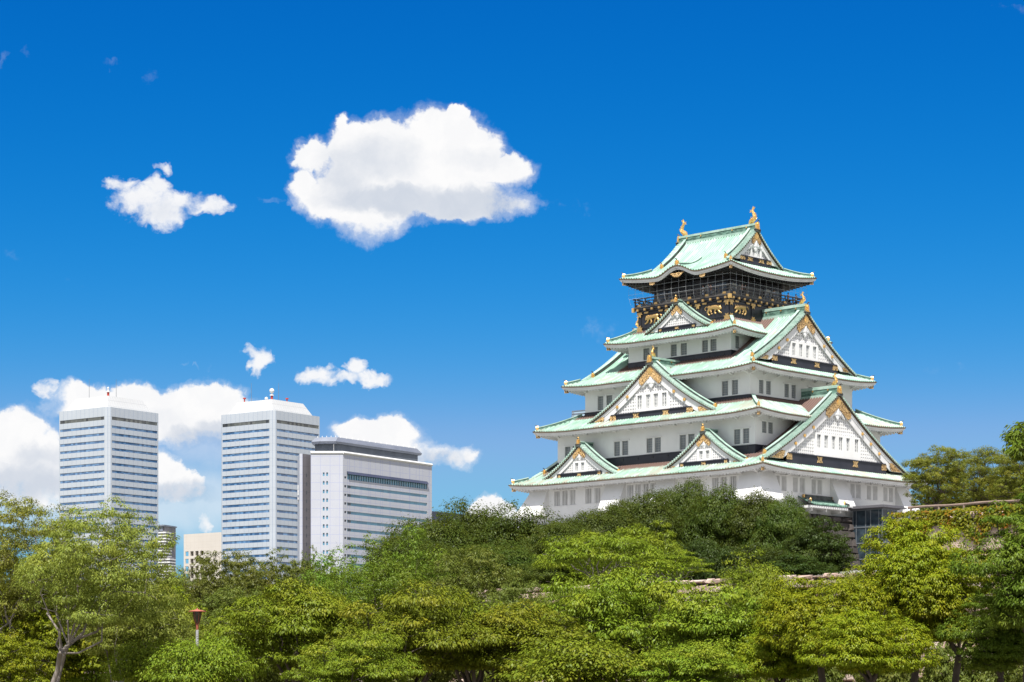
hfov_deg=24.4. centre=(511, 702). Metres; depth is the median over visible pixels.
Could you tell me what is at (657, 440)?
window
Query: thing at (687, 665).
cherry tree
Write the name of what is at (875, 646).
camphor tree
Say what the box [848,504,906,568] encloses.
lift tower
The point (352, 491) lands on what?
office block
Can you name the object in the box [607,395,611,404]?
window
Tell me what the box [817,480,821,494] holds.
window
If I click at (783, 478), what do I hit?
window
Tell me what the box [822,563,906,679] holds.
cherry tree
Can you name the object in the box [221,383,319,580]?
office tower
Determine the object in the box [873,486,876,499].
window
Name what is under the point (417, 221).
sky
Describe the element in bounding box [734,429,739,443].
window
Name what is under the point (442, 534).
dark broadleaf tree
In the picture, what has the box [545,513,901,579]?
stone base
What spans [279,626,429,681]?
cherry tree
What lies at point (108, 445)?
office tower
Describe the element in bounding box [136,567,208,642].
maple tree
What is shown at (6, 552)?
feathery tree
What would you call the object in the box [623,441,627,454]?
window
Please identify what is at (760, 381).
window
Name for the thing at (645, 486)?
window
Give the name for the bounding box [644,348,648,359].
window
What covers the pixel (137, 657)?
cherry tree
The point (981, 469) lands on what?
pine tree
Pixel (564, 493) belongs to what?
window
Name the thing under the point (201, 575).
broadleaf tree
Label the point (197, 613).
street lamp
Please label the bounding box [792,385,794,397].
window
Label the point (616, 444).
window
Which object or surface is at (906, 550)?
camphor tree
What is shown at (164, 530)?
apartment tower
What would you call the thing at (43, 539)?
maple tree
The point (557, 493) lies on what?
window
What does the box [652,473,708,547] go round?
dark broadleaf tree
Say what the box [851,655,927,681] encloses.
shrub
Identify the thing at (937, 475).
pine tree
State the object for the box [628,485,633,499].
window
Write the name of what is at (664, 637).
cherry tree
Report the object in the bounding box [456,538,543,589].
dark broadleaf tree
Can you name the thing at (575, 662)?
cherry tree
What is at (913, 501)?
shrub
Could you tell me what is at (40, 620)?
maple tree
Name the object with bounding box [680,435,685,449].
window
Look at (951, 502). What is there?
shrub
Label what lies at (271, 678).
shrub
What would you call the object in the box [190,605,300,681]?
cherry tree
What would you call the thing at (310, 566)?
broadleaf tree
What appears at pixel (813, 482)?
window
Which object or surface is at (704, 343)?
window
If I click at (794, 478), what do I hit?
window
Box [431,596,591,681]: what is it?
cherry tree
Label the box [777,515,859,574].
tree
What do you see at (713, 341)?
window
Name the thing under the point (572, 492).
window
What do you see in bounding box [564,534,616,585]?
maple tree
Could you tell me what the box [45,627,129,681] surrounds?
maple tree
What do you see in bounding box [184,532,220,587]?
beige building
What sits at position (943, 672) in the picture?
shrub
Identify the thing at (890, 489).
window
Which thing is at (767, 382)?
window
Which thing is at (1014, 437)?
evergreen tree
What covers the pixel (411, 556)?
leafy tree
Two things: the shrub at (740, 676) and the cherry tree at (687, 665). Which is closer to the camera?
the cherry tree at (687, 665)
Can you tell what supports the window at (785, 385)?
in the castle keep
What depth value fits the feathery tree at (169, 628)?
114.77 m
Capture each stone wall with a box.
[36,573,1016,681]
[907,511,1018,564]
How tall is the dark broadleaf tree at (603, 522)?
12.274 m
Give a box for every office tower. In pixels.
[59,387,157,596]
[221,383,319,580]
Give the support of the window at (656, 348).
in the castle keep
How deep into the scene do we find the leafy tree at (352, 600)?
135.52 m
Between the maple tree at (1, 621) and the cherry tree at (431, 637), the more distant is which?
the maple tree at (1, 621)
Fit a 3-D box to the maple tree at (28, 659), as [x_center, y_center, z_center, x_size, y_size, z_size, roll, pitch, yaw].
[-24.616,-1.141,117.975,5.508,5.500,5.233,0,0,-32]
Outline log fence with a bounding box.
[907,499,1019,516]
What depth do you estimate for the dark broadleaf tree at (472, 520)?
244.00 m
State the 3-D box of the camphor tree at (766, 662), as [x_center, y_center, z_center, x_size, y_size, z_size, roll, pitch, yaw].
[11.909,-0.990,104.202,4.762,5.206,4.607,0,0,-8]
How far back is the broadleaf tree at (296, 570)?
152.44 m
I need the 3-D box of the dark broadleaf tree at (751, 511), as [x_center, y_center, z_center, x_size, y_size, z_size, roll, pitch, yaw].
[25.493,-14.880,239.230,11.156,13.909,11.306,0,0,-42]
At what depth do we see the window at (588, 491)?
334.93 m
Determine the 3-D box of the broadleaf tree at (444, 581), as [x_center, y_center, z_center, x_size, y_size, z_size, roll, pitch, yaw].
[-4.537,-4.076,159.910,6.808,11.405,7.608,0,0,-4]
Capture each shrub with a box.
[254,664,306,681]
[394,666,458,681]
[469,670,523,681]
[709,673,772,681]
[770,667,850,681]
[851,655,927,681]
[907,493,933,515]
[921,640,994,681]
[935,482,971,513]
[973,650,1023,681]
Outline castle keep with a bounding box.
[508,207,927,524]
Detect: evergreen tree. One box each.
[935,584,1023,681]
[945,485,1023,681]
[999,421,1023,461]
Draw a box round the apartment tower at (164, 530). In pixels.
[158,525,176,587]
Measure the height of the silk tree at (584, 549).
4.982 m
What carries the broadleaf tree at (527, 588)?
on the ground
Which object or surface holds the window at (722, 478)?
in the castle keep
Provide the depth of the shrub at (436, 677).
124.73 m
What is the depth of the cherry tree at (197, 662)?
96.12 m
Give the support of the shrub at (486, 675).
on the ground
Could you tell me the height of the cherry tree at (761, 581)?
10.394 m
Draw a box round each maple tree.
[0,556,20,628]
[0,576,114,681]
[0,582,54,674]
[0,625,67,681]
[7,536,112,647]
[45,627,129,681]
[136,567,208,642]
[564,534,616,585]
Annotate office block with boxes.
[297,436,432,594]
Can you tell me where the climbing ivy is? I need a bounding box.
[887,504,1022,545]
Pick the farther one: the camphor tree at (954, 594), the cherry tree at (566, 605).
the cherry tree at (566, 605)
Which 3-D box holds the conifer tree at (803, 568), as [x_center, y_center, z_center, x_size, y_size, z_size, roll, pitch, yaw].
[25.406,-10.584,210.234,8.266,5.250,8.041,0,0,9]
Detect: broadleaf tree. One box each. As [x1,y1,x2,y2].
[172,569,199,598]
[176,548,280,631]
[184,569,248,616]
[188,585,277,681]
[192,563,215,583]
[220,558,288,597]
[221,546,319,604]
[293,544,326,585]
[300,554,352,592]
[362,527,435,590]
[376,509,484,553]
[386,580,470,677]
[392,540,502,585]
[413,558,486,671]
[418,545,526,674]
[432,495,508,546]
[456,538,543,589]
[465,499,565,559]
[486,570,563,652]
[505,516,595,580]
[505,552,589,586]
[566,502,648,583]
[605,488,687,580]
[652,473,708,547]
[671,479,751,558]
[709,486,819,556]
[736,490,815,551]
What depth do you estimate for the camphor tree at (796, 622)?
100.28 m
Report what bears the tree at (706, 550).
on the hill
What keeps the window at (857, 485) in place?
in the castle keep
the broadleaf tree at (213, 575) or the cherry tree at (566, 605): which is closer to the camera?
the cherry tree at (566, 605)
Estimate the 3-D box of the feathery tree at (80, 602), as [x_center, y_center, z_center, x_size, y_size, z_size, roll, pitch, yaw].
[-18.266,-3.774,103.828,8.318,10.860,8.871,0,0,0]
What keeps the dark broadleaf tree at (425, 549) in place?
on the hill
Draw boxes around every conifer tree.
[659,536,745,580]
[702,541,794,579]
[765,552,841,575]
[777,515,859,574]
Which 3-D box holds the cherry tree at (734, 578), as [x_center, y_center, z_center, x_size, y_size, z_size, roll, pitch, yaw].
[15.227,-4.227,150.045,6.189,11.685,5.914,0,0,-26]
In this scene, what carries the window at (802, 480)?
in the castle keep
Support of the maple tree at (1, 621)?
on the ground
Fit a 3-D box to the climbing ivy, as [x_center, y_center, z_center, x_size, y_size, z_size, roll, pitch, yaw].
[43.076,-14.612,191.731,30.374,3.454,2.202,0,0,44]
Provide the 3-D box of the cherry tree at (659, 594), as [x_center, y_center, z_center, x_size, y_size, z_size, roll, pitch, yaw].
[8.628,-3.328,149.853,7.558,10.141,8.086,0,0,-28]
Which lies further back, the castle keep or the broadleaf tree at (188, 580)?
the castle keep
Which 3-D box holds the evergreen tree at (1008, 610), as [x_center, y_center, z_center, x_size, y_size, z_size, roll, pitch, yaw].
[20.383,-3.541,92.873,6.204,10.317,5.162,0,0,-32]
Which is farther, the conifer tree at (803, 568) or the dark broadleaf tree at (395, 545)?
the dark broadleaf tree at (395, 545)
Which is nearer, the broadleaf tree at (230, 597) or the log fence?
the broadleaf tree at (230, 597)
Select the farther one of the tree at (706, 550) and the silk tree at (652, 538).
the tree at (706, 550)
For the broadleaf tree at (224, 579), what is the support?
on the ground
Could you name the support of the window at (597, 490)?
in the castle keep
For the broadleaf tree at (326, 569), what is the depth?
169.84 m
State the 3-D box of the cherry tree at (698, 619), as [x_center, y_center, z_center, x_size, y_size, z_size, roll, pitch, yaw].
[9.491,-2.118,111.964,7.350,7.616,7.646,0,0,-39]
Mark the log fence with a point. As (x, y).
(948, 505)
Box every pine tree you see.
[901,444,974,509]
[944,445,1018,512]
[981,454,1023,505]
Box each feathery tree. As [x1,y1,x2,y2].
[0,486,98,677]
[6,493,189,681]
[65,569,218,681]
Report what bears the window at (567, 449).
in the castle keep
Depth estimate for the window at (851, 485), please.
328.21 m
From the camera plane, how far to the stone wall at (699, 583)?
153.51 m
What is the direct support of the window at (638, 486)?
in the castle keep
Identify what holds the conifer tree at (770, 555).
on the hill
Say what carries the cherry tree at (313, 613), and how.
on the ground
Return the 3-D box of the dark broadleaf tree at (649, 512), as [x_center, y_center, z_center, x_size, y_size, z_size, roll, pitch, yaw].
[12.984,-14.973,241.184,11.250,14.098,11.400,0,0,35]
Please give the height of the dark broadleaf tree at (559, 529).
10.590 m
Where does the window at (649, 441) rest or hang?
in the castle keep
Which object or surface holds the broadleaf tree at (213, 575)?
on the ground
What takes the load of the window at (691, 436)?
in the castle keep
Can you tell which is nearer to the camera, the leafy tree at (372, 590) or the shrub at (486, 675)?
the shrub at (486, 675)
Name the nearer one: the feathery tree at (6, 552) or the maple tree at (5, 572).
the feathery tree at (6, 552)
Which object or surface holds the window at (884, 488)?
in the castle keep
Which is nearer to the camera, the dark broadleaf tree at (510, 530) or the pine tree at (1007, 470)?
the pine tree at (1007, 470)
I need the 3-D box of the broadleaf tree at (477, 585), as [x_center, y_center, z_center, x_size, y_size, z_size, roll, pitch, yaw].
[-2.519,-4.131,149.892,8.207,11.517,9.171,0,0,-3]
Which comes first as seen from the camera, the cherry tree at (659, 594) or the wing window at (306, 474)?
the cherry tree at (659, 594)
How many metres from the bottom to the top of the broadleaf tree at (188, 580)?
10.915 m
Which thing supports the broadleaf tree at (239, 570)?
on the ground
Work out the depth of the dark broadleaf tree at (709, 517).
239.05 m
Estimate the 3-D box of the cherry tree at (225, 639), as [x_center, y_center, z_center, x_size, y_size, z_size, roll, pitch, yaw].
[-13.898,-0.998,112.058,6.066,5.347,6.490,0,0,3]
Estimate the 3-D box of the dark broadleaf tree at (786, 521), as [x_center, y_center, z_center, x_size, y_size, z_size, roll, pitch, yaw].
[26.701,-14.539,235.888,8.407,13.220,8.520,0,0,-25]
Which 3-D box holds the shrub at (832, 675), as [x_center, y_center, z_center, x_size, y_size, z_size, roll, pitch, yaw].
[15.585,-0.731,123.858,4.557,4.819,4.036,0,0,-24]
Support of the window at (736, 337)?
in the castle keep
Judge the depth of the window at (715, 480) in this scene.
318.89 m
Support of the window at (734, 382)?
in the castle keep
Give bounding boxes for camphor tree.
[733,626,835,681]
[750,574,907,681]
[793,608,942,681]
[852,512,968,681]
[889,548,1001,681]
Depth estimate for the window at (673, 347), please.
334.69 m
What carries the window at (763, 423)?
in the castle keep
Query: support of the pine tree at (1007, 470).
on the hill
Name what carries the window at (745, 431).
in the castle keep
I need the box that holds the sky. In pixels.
[0,0,1023,601]
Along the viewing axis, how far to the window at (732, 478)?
316.72 m
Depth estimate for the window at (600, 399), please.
340.62 m
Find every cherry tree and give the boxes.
[88,633,184,681]
[132,632,267,681]
[174,627,273,681]
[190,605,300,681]
[213,577,371,681]
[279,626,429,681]
[296,600,395,678]
[313,578,508,681]
[415,588,523,681]
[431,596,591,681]
[486,629,684,681]
[517,557,709,681]
[532,594,621,643]
[545,571,611,609]
[622,600,705,669]
[624,637,767,681]
[639,580,774,681]
[640,572,685,609]
[714,544,805,603]
[733,564,804,629]
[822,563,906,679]
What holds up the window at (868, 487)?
in the castle keep
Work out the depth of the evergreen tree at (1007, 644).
96.00 m
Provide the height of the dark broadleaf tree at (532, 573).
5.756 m
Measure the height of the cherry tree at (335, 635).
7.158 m
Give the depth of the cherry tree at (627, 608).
116.35 m
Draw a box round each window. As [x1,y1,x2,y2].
[306,474,306,552]
[555,491,559,505]
[562,490,567,504]
[565,447,569,457]
[570,490,575,504]
[586,488,591,503]
[595,488,600,502]
[598,396,602,409]
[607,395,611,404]
[614,442,619,455]
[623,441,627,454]
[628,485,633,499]
[636,484,640,498]
[643,483,648,497]
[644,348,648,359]
[647,438,651,452]
[654,347,657,356]
[655,437,660,451]
[671,344,676,355]
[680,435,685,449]
[681,343,686,354]
[689,434,693,443]
[702,340,707,351]
[711,339,715,350]
[713,477,718,489]
[721,477,726,490]
[722,381,727,395]
[730,476,735,491]
[732,380,737,394]
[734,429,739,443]
[735,336,738,347]
[743,428,748,442]
[759,380,762,393]
[762,422,765,432]
[766,381,769,394]
[768,422,772,433]
[781,476,785,490]
[784,384,787,396]
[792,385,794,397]
[793,477,796,491]
[800,478,804,492]
[811,479,815,493]
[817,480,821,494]
[850,484,853,497]
[856,484,859,498]
[867,485,869,499]
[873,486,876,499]
[883,487,886,500]
[889,488,892,501]
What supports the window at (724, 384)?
in the castle keep
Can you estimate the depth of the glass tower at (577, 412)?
1267.69 m
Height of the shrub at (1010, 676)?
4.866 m
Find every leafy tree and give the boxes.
[291,579,364,674]
[299,544,382,607]
[324,531,427,653]
[362,521,462,677]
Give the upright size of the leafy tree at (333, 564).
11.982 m
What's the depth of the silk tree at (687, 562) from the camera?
171.34 m
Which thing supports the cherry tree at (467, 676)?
on the ground
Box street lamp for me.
[188,608,205,643]
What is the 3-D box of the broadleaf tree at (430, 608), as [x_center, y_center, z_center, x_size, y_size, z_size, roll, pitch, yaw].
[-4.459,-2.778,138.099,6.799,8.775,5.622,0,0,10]
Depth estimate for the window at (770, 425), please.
319.98 m
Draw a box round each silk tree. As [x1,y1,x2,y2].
[530,529,665,583]
[612,520,687,579]
[625,550,714,580]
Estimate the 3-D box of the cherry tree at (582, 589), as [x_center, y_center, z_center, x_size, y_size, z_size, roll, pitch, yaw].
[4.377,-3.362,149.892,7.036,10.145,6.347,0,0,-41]
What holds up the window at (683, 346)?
in the castle keep

